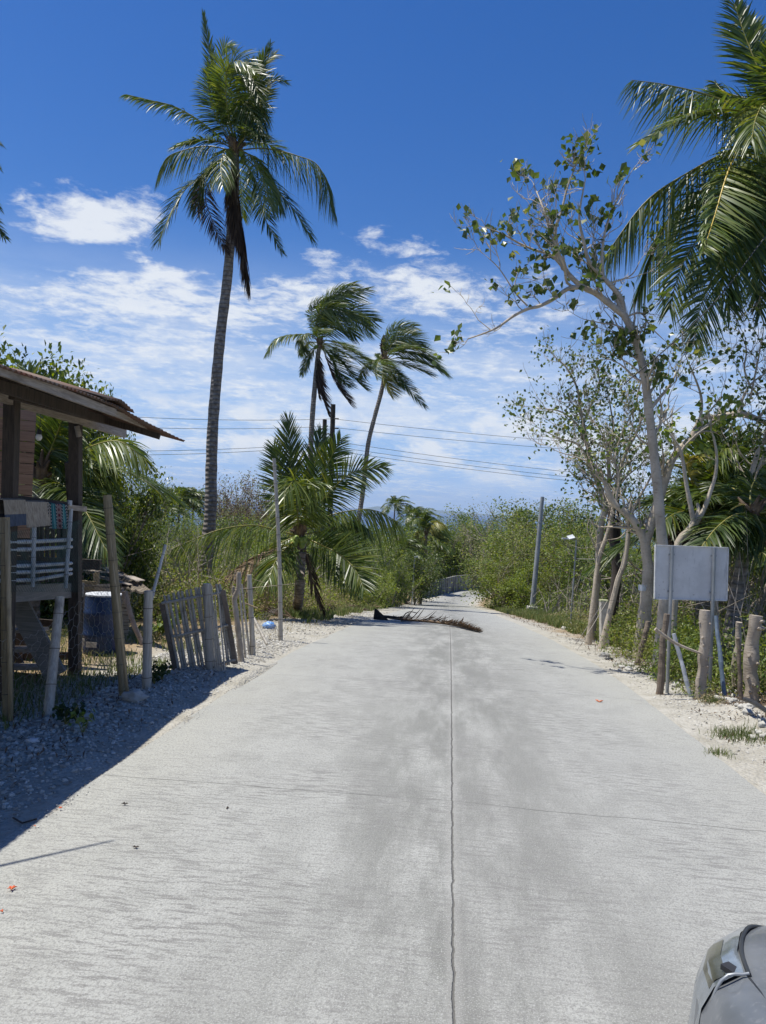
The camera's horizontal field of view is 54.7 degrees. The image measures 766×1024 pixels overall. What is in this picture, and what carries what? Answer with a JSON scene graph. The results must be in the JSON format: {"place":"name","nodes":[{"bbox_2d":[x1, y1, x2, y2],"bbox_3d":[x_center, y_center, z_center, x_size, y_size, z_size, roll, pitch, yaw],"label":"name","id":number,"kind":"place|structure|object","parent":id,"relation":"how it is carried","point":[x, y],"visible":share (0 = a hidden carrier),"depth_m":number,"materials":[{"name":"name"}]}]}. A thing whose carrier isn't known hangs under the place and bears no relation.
{"place":"outdoors","nodes":[
{"label":"outdoors","id":0,"kind":"place"},
{"bbox_2d":[0,590,765,1023],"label":"road","id":1,"kind":"structure","parent":0,"point":[498,820],"depth_m":3.87,"materials":[{"name":"concrete"}]},
{"bbox_2d":[373,607,483,631],"bbox_3d":[1.224,2.925,19.835,1.096,0.697,6.010,3,0,-31],"label":"fallen frond","id":2,"kind":"object","parent":1,"relation":"on","point":[378,615],"visible":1,"depth_m":20.34,"materials":[{"name":"brown plant"}]},
{"bbox_2d":[688,924,765,1023],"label":"car","id":3,"kind":"object","parent":1,"relation":"on","point":[730,985],"visible":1,"depth_m":1.39,"materials":[{"name":"grey paint"}]},
{"bbox_2d":[0,576,765,840],"bbox_3d":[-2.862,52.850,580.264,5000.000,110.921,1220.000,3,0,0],"label":"ground","id":4,"kind":"structure","parent":0,"point":[754,775],"depth_m":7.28,"materials":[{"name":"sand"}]},
{"bbox_2d":[0,517,13,720],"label":"bamboo post","id":5,"kind":"object","parent":4,"relation":"on","point":[7,692],"visible":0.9,"depth_m":6.36,"materials":[{"name":"wood"}]},
{"bbox_2d":[0,590,137,713],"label":"wire fence","id":6,"kind":"object","parent":5,"relation":"attached to","point":[72,648],"visible":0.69,"depth_m":7.38,"materials":[{"name":"metal"}]},
{"bbox_2d":[0,325,64,583],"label":"leafy tree","id":7,"kind":"object","parent":4,"relation":"on","point":[10,357],"visible":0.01,"depth_m":14.03,"materials":[{"name":"green plant"}]},
{"bbox_2d":[43,596,64,715],"bbox_3d":[-3.000,1.405,6.731,0.098,1.245,0.440,3,0,-14],"label":"bamboo post","id":8,"kind":"object","parent":4,"relation":"on","point":[52,671],"visible":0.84,"depth_m":6.73,"materials":[{"name":"wood"}]},
{"bbox_2d":[0,339,110,618],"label":"leafy tree","id":9,"kind":"object","parent":4,"relation":"on","point":[44,604],"visible":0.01,"depth_m":14.50,"materials":[{"name":"green plant"}]},
{"bbox_2d":[52,701,85,723],"bbox_3d":[-2.639,1.686,6.181,0.230,0.211,0.263,3,0,40],"label":"weed","id":10,"kind":"object","parent":4,"relation":"on","point":[60,709],"visible":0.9,"depth_m":6.17,"materials":[{"name":"green plant"}]},
{"bbox_2d":[22,355,122,611],"bbox_3d":[-7.208,-0.605,15.913,2.791,5.551,2.172,3,0,20],"label":"leafy tree","id":11,"kind":"object","parent":4,"relation":"on","point":[94,435],"visible":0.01,"depth_m":15.89,"materials":[{"name":"green plant"}]},
{"bbox_2d":[0,364,184,705],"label":"wooden house","id":12,"kind":"structure","parent":4,"relation":"on","point":[77,408],"depth_m":8.19,"materials":[{"name":"brown wood"}]},
{"bbox_2d":[0,498,25,526],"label":"cloth","id":13,"kind":"object","parent":12,"relation":"hanging from","point":[14,509],"visible":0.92,"depth_m":6.89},
{"bbox_2d":[24,500,50,527],"bbox_3d":[-3.478,0.014,7.333,0.141,0.266,0.552,3,0,0],"label":"cloth","id":14,"kind":"object","parent":12,"relation":"hanging from","point":[36,513],"visible":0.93,"depth_m":7.32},
{"bbox_2d":[47,502,67,528],"bbox_3d":[-3.479,0.036,7.798,0.142,0.291,0.521,3,0,0],"label":"cloth","id":15,"kind":"object","parent":12,"relation":"hanging from","point":[58,515],"visible":0.89,"depth_m":7.82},
{"bbox_2d":[0,358,189,618],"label":"coconut palm","id":16,"kind":"object","parent":4,"relation":"on","point":[51,448],"visible":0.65,"depth_m":12.78,"materials":[{"name":"green plant"}]},
{"bbox_2d":[50,448,143,602],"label":"leafy tree","id":17,"kind":"object","parent":4,"relation":"on","point":[125,516],"visible":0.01,"depth_m":15.28,"materials":[{"name":"green plant"}]},
{"bbox_2d":[82,591,121,655],"bbox_3d":[-4.026,1.595,10.603,0.524,0.852,0.535,3,0,0],"label":"plastic drum","id":18,"kind":"object","parent":4,"relation":"on","point":[100,607],"visible":0.71,"depth_m":10.38,"materials":[{"name":"plastic"}]},
{"bbox_2d":[103,495,128,695],"bbox_3d":[-2.589,0.849,7.205,0.374,2.021,0.103,3,0,0],"label":"bamboo post","id":19,"kind":"object","parent":4,"relation":"on","point":[121,661],"visible":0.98,"depth_m":7.17,"materials":[{"name":"wood"}]},
{"bbox_2d":[82,564,154,645],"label":"shed","id":20,"kind":"structure","parent":4,"relation":"on","point":[132,583],"depth_m":11.63,"materials":[{"name":"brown wood"}]},
{"bbox_2d":[82,451,181,615],"bbox_3d":[-5.709,0.475,15.929,2.376,3.669,1.850,3,0,22],"label":"leafy tree","id":21,"kind":"object","parent":4,"relation":"on","point":[151,514],"visible":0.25,"depth_m":15.90,"materials":[{"name":"green plant"}]},
{"bbox_2d":[121,688,149,702],"bbox_3d":[-2.357,1.772,7.043,0.220,0.168,0.218,3,0,41],"label":"rock","id":22,"kind":"object","parent":4,"relation":"on","point":[135,695],"visible":0.73,"depth_m":7.00,"materials":[{"name":"grey stone"}]},
{"bbox_2d":[141,590,152,688],"bbox_3d":[-2.420,1.343,7.607,0.123,1.069,0.105,3,0,0],"label":"bamboo post","id":23,"kind":"object","parent":4,"relation":"on","point":[147,642],"visible":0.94,"depth_m":7.57,"materials":[{"name":"wood"}]},
{"bbox_2d":[123,476,186,587],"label":"leafy tree","id":24,"kind":"object","parent":4,"relation":"on","point":[164,527],"visible":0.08,"depth_m":17.98,"materials":[{"name":"green plant"}]},
{"bbox_2d":[162,486,204,552],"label":"coconut palm","id":25,"kind":"object","parent":4,"relation":"on","point":[184,493],"visible":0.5,"depth_m":89.63,"materials":[{"name":"green plant"}]},
{"bbox_2d":[166,514,216,548],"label":"leafy tree","id":26,"kind":"object","parent":4,"relation":"on","point":[186,535],"visible":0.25,"depth_m":43.53,"materials":[{"name":"green plant"}]},
{"bbox_2d":[159,584,237,669],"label":"bamboo gate","id":27,"kind":"structure","parent":4,"relation":"on","point":[228,638],"depth_m":8.71,"materials":[{"name":"grey wood"}]},
{"bbox_2d":[203,583,214,669],"bbox_3d":[-2.020,1.343,8.587,0.189,1.030,0.107,3,0,0],"label":"bamboo post","id":28,"kind":"object","parent":4,"relation":"on","point":[209,646],"visible":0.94,"depth_m":8.55,"materials":[{"name":"wood"}]},
{"bbox_2d":[45,544,402,625],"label":"undergrowth","id":29,"kind":"object","parent":4,"relation":"on","point":[332,597],"visible":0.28,"depth_m":21.11,"materials":[{"name":"green plant"}]},
{"bbox_2d":[118,9,337,580],"bbox_3d":[-4.719,-6.185,21.707,5.528,18.022,4.199,3,0,-39],"label":"coconut palm","id":30,"kind":"object","parent":4,"relation":"on","point":[249,118],"visible":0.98,"depth_m":21.73,"materials":[{"name":"green plant"}]},
{"bbox_2d":[199,470,264,534],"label":"leafy tree","id":31,"kind":"object","parent":4,"relation":"on","point":[226,504],"visible":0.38,"depth_m":45.78,"materials":[{"name":"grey plant"}]},
{"bbox_2d":[199,512,272,561],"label":"leafy tree","id":32,"kind":"object","parent":4,"relation":"on","point":[221,524],"visible":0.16,"depth_m":39.62,"materials":[{"name":"green plant"}]},
{"bbox_2d":[232,572,244,661],"bbox_3d":[-1.807,1.345,9.267,0.214,1.189,0.085,3,0,0],"label":"crooked post","id":33,"kind":"object","parent":4,"relation":"on","point":[235,593],"visible":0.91,"depth_m":9.24,"materials":[{"name":"grey wood"}]},
{"bbox_2d":[216,481,274,539],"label":"leafy tree","id":34,"kind":"object","parent":4,"relation":"on","point":[254,513],"visible":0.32,"depth_m":44.11,"materials":[{"name":"green plant"}]},
{"bbox_2d":[247,575,255,655],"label":"bamboo post","id":35,"kind":"object","parent":4,"relation":"on","point":[251,615],"visible":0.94,"depth_m":10.28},
{"bbox_2d":[219,469,296,536],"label":"leafy tree","id":36,"kind":"object","parent":4,"relation":"on","point":[248,499],"visible":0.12,"depth_m":46.84,"materials":[{"name":"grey plant"}]},
{"bbox_2d":[226,489,292,552],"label":"leafy tree","id":37,"kind":"object","parent":4,"relation":"on","point":[241,513],"visible":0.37,"depth_m":39.42,"materials":[{"name":"green plant"}]},
{"bbox_2d":[236,515,314,571],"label":"leafy tree","id":38,"kind":"object","parent":4,"relation":"on","point":[251,521],"visible":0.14,"depth_m":36.05,"materials":[{"name":"green plant"}]},
{"bbox_2d":[272,458,282,640],"bbox_3d":[-1.789,0.669,12.564,0.345,3.152,0.089,3,0,0],"label":"bamboo pole","id":39,"kind":"object","parent":4,"relation":"on","point":[280,610],"visible":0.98,"depth_m":12.54,"materials":[{"name":"wood"}]},
{"bbox_2d":[163,411,407,617],"bbox_3d":[-1.776,0.435,20.051,4.968,6.332,6.822,3,0,22],"label":"coconut palm","id":40,"kind":"object","parent":4,"relation":"on","point":[300,496],"visible":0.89,"depth_m":19.10,"materials":[{"name":"green plant"}]},
{"bbox_2d":[263,280,386,548],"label":"coconut palm","id":41,"kind":"object","parent":4,"relation":"on","point":[330,313],"visible":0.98,"depth_m":42.73,"materials":[{"name":"green plant"}]},
{"bbox_2d":[332,540,410,602],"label":"leafy tree","id":42,"kind":"object","parent":4,"relation":"on","point":[380,563],"visible":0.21,"depth_m":41.40,"materials":[{"name":"green plant"}]},
{"bbox_2d":[355,571,394,606],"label":"leafy tree","id":43,"kind":"object","parent":4,"relation":"on","point":[365,597],"visible":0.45,"depth_m":34.06,"materials":[{"name":"green plant"}]},
{"bbox_2d":[0,601,765,758],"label":"grass","id":44,"kind":"structure","parent":4,"relation":"on","point":[539,614],"depth_m":9.99,"materials":[{"name":"plant"}]},
{"bbox_2d":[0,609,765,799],"bbox_3d":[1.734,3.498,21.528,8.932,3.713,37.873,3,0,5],"label":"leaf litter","id":45,"kind":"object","parent":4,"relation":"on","point":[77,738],"visible":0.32,"depth_m":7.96,"materials":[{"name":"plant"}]},
{"bbox_2d":[368,567,402,608],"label":"leafy tree","id":46,"kind":"object","parent":4,"relation":"on","point":[385,596],"visible":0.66,"depth_m":37.74,"materials":[{"name":"green plant"}]},
{"bbox_2d":[361,538,409,601],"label":"leafy tree","id":47,"kind":"object","parent":4,"relation":"on","point":[387,558],"visible":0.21,"depth_m":47.12,"materials":[{"name":"green plant"}]},
{"bbox_2d":[361,552,415,606],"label":"leafy tree","id":48,"kind":"object","parent":4,"relation":"on","point":[402,580],"visible":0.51,"depth_m":43.66,"materials":[{"name":"green plant"}]},
{"bbox_2d":[149,507,639,574],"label":"woods","id":49,"kind":"object","parent":4,"relation":"on","point":[168,514],"visible":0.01,"depth_m":92.35,"materials":[{"name":"green plant"}]},
{"bbox_2d":[380,496,414,520],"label":"coconut palm","id":50,"kind":"object","parent":4,"relation":"on","point":[396,505],"visible":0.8,"depth_m":119.59,"materials":[{"name":"green plant"}]},
{"bbox_2d":[346,317,453,599],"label":"coconut palm","id":51,"kind":"object","parent":4,"relation":"on","point":[401,345],"visible":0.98,"depth_m":41.88,"materials":[{"name":"green plant"}]},
{"bbox_2d":[48,510,765,672],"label":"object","id":52,"kind":"object","parent":4,"relation":"on","point":[545,605],"visible":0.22,"depth_m":18.53,"materials":[{"name":"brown plant"}]},
{"bbox_2d":[389,537,437,600],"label":"coconut palm","id":53,"kind":"object","parent":4,"relation":"on","point":[412,540],"visible":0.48,"depth_m":57.38,"materials":[{"name":"green plant"}]},
{"bbox_2d":[374,537,458,600],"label":"leafy tree","id":54,"kind":"object","parent":4,"relation":"on","point":[426,568],"visible":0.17,"depth_m":60.49,"materials":[{"name":"green plant"}]},
{"bbox_2d":[392,549,448,604],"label":"leafy tree","id":55,"kind":"object","parent":4,"relation":"on","point":[429,573],"visible":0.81,"depth_m":55.45,"materials":[{"name":"green plant"}]},
{"bbox_2d":[401,507,452,534],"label":"coconut palm","id":56,"kind":"object","parent":4,"relation":"on","point":[417,512],"visible":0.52,"depth_m":99.96,"materials":[{"name":"green plant"}]},
{"bbox_2d":[405,513,455,604],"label":"coconut palm","id":57,"kind":"object","parent":4,"relation":"on","point":[439,535],"visible":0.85,"depth_m":61.69,"materials":[{"name":"green plant"}]},
{"bbox_2d":[425,574,481,596],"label":"retaining wall","id":58,"kind":"structure","parent":4,"relation":"on","point":[447,584],"depth_m":106.26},
{"bbox_2d":[427,517,480,579],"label":"leafy tree","id":59,"kind":"object","parent":4,"relation":"on","point":[447,569],"visible":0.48,"depth_m":116.83,"materials":[{"name":"green plant"}]},
{"bbox_2d":[455,514,509,574],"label":"leafy tree","id":60,"kind":"object","parent":4,"relation":"on","point":[473,532],"visible":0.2,"depth_m":121.42,"materials":[{"name":"green plant"}]},
{"bbox_2d":[453,527,526,606],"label":"leafy tree","id":61,"kind":"object","parent":4,"relation":"on","point":[472,574],"visible":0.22,"depth_m":64.22,"materials":[{"name":"green plant"}]},
{"bbox_2d":[447,503,543,604],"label":"leafy tree","id":62,"kind":"object","parent":4,"relation":"on","point":[467,531],"visible":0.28,"depth_m":73.26,"materials":[{"name":"green plant"}]},
{"bbox_2d":[466,534,535,605],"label":"leafy tree","id":63,"kind":"object","parent":4,"relation":"on","point":[494,558],"visible":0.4,"depth_m":60.49,"materials":[{"name":"green plant"}]},
{"bbox_2d":[457,506,546,598],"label":"leafy tree","id":64,"kind":"object","parent":4,"relation":"on","point":[527,536],"visible":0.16,"depth_m":63.24,"materials":[{"name":"green plant"}]},
{"bbox_2d":[457,529,551,606],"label":"leafy tree","id":65,"kind":"object","parent":4,"relation":"on","point":[512,563],"visible":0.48,"depth_m":56.02,"materials":[{"name":"green plant"}]},
{"bbox_2d":[477,559,548,608],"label":"leafy tree","id":66,"kind":"object","parent":4,"relation":"on","point":[505,591],"visible":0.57,"depth_m":54.99,"materials":[{"name":"green plant"}]},
{"bbox_2d":[473,515,552,600],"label":"leafy tree","id":67,"kind":"object","parent":4,"relation":"on","point":[519,545],"visible":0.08,"depth_m":61.28,"materials":[{"name":"green plant"}]},
{"bbox_2d":[504,557,553,608],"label":"leafy tree","id":68,"kind":"object","parent":4,"relation":"on","point":[520,594],"visible":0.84,"depth_m":51.54,"materials":[{"name":"green plant"}]},
{"bbox_2d":[481,496,583,582],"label":"leafy tree","id":69,"kind":"object","parent":4,"relation":"on","point":[500,508],"visible":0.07,"depth_m":75.28,"materials":[{"name":"green plant"}]},
{"bbox_2d":[526,497,543,609],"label":"metal pole","id":70,"kind":"object","parent":4,"relation":"on","point":[536,562],"visible":0.83,"depth_m":47.13,"materials":[{"name":"metal"}]},
{"bbox_2d":[503,521,581,603],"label":"leafy tree","id":71,"kind":"object","parent":4,"relation":"on","point":[545,549],"visible":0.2,"depth_m":56.41,"materials":[{"name":"green plant"}]},
{"bbox_2d":[491,499,603,586],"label":"leafy tree","id":72,"kind":"object","parent":4,"relation":"on","point":[544,513],"visible":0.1,"depth_m":64.33,"materials":[{"name":"green plant"}]},
{"bbox_2d":[521,557,576,604],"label":"leafy tree","id":73,"kind":"object","parent":4,"relation":"on","point":[555,578],"visible":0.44,"depth_m":52.20,"materials":[{"name":"green plant"}]},
{"bbox_2d":[496,491,605,594],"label":"leafy tree","id":74,"kind":"object","parent":4,"relation":"on","point":[572,520],"visible":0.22,"depth_m":60.61,"materials":[{"name":"green plant"}]},
{"bbox_2d":[511,528,592,605],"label":"leafy tree","id":75,"kind":"object","parent":4,"relation":"on","point":[551,553],"visible":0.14,"depth_m":54.59,"materials":[{"name":"green plant"}]},
{"bbox_2d":[530,499,600,587],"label":"leafy tree","id":76,"kind":"object","parent":4,"relation":"on","point":[581,528],"visible":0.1,"depth_m":61.73,"materials":[{"name":"green plant"}]},
{"bbox_2d":[432,113,719,672],"bbox_3d":[2.735,-1.728,10.956,4.210,8.180,1.913,3,0,0],"label":"tree","id":77,"kind":"object","parent":4,"relation":"on","point":[594,271],"visible":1,"depth_m":10.95,"materials":[{"name":"green plant"}]},
{"bbox_2d":[534,510,622,584],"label":"leafy tree","id":78,"kind":"object","parent":4,"relation":"on","point":[586,521],"visible":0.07,"depth_m":61.26,"materials":[{"name":"green plant"}]},
{"bbox_2d":[497,311,668,639],"bbox_3d":[4.481,-0.815,17.059,3.978,7.587,1.912,3,0,0],"label":"tree","id":79,"kind":"object","parent":4,"relation":"on","point":[578,395],"visible":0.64,"depth_m":16.94,"materials":[{"name":"green plant"}]},
{"bbox_2d":[565,500,632,648],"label":"tree","id":80,"kind":"object","parent":4,"relation":"on","point":[611,606],"visible":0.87,"depth_m":14.46,"materials":[{"name":"brown plant"}]},
{"bbox_2d":[544,515,656,600],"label":"leafy tree","id":81,"kind":"object","parent":4,"relation":"on","point":[572,553],"visible":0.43,"depth_m":48.93,"materials":[{"name":"green plant"}]},
{"bbox_2d":[599,599,608,646],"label":"wooden fence post","id":82,"kind":"object","parent":4,"relation":"on","point":[602,615],"visible":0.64,"depth_m":15.25,"materials":[{"name":"paint"}]},
{"bbox_2d":[573,542,653,613],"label":"leafy tree","id":83,"kind":"object","parent":4,"relation":"on","point":[607,585],"visible":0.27,"depth_m":31.61,"materials":[{"name":"green plant"}]},
{"bbox_2d":[577,524,654,592],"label":"leafy tree","id":84,"kind":"object","parent":4,"relation":"on","point":[585,536],"visible":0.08,"depth_m":45.26,"materials":[{"name":"green plant"}]},
{"bbox_2d":[600,456,648,631],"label":"tree","id":85,"kind":"object","parent":4,"relation":"on","point":[615,533],"visible":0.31,"depth_m":17.93,"materials":[{"name":"grey plant"}]},
{"bbox_2d":[569,335,680,644],"bbox_3d":[4.986,-0.416,15.489,2.321,6.582,1.666,3,0,15],"label":"tree","id":86,"kind":"object","parent":4,"relation":"on","point":[588,639],"visible":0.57,"depth_m":15.46,"materials":[{"name":"green plant"}]},
{"bbox_2d":[492,581,765,704],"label":"undergrowth","id":87,"kind":"object","parent":4,"relation":"on","point":[690,638],"visible":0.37,"depth_m":11.88,"materials":[{"name":"green plant"}]},
{"bbox_2d":[514,297,765,656],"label":"tree","id":88,"kind":"object","parent":4,"relation":"on","point":[643,528],"visible":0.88,"depth_m":12.95,"materials":[{"name":"green plant"}]},
{"bbox_2d":[547,425,765,620],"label":"leafy tree","id":89,"kind":"object","parent":4,"relation":"on","point":[640,570],"visible":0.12,"depth_m":19.64,"materials":[{"name":"green plant"}]},
{"bbox_2d":[656,613,669,694],"bbox_3d":[3.421,1.770,9.064,0.119,1.056,0.095,3,0,0],"label":"fence post","id":90,"kind":"object","parent":4,"relation":"on","point":[661,664],"visible":0.87,"depth_m":9.03,"materials":[{"name":"brown wood"}]},
{"bbox_2d":[579,408,765,634],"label":"coconut palm","id":91,"kind":"object","parent":4,"relation":"on","point":[675,498],"visible":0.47,"depth_m":15.10,"materials":[{"name":"green plant"}]},
{"bbox_2d":[672,633,692,696],"bbox_3d":[3.590,1.862,8.857,0.292,0.800,0.058,3,0,26],"label":"pipe","id":92,"kind":"object","parent":4,"relation":"on","point":[683,669],"visible":0.79,"depth_m":8.84,"materials":[{"name":"plastic"}]},
{"bbox_2d":[600,0,765,364],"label":"coconut palm","id":93,"kind":"object","parent":4,"relation":"on","point":[737,219],"visible":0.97,"depth_m":12.42,"materials":[{"name":"green plant"}]},
{"bbox_2d":[653,545,728,692],"bbox_3d":[3.795,1.360,9.177,0.929,1.891,0.085,3,0,0],"label":"sign board","id":94,"kind":"object","parent":4,"relation":"on","point":[691,573],"visible":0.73,"depth_m":9.19,"materials":[{"name":"white paint"}]},
{"bbox_2d":[644,393,751,661],"bbox_3d":[5.113,0.278,12.191,1.564,4.570,1.556,3,0,34],"label":"tree","id":95,"kind":"object","parent":4,"relation":"on","point":[709,451],"visible":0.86,"depth_m":12.18,"materials":[{"name":"green plant"}]},
{"bbox_2d":[694,610,710,697],"bbox_3d":[3.783,1.707,8.745,0.153,1.096,0.149,3,0,0],"label":"fence post","id":96,"kind":"object","parent":4,"relation":"on","point":[704,648],"visible":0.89,"depth_m":8.70,"materials":[{"name":"brown wood"}]},
{"bbox_2d":[714,616,726,695],"bbox_3d":[4.060,1.771,8.906,0.059,1.002,0.451,3,0,2],"label":"pipe","id":97,"kind":"object","parent":4,"relation":"on","point":[721,668],"visible":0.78,"depth_m":8.88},
{"bbox_2d":[676,373,765,613],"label":"leafy tree","id":98,"kind":"object","parent":4,"relation":"on","point":[749,589],"visible":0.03,"depth_m":17.43,"materials":[{"name":"green plant"}]},
{"bbox_2d":[677,466,765,653],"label":"coconut palm","id":99,"kind":"object","parent":4,"relation":"on","point":[734,528],"visible":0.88,"depth_m":12.32,"materials":[{"name":"green plant"}]},
{"bbox_2d":[699,262,765,644],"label":"tree","id":100,"kind":"object","parent":4,"relation":"on","point":[760,442],"visible":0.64,"depth_m":12.99,"materials":[{"name":"green plant"}]},
{"bbox_2d":[730,621,743,689],"bbox_3d":[4.495,1.875,9.405,0.129,0.959,0.117,3,0,0],"label":"fence post","id":101,"kind":"object","parent":4,"relation":"on","point":[738,632],"visible":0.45,"depth_m":9.38,"materials":[{"name":"grey wood"}]},
{"bbox_2d":[736,638,743,699],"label":"fence post","id":102,"kind":"object","parent":4,"relation":"on","point":[740,683],"visible":0.78,"depth_m":8.69,"materials":[{"name":"brown wood"}]},
{"bbox_2d":[715,395,765,634],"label":"leafy tree","id":103,"kind":"object","parent":4,"relation":"on","point":[762,597],"visible":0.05,"depth_m":17.08,"materials":[{"name":"green plant"}]},
{"bbox_2d":[743,614,764,702],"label":"fence post","id":104,"kind":"object","parent":4,"relation":"on","point":[751,657],"visible":0.92,"depth_m":8.73,"materials":[{"name":"brown wood"}]},
{"bbox_2d":[0,0,765,522],"label":"sky","id":105,"kind":"structure","parent":0,"point":[409,111],"materials":[{"name":"blue"}]},
{"bbox_2d":[128,497,655,568],"bbox_3d":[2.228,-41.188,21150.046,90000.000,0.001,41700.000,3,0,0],"label":"sea","id":106,"kind":"structure","parent":0,"point":[391,514],"depth_m":6638.44,"materials":[{"name":"liquid"}]},
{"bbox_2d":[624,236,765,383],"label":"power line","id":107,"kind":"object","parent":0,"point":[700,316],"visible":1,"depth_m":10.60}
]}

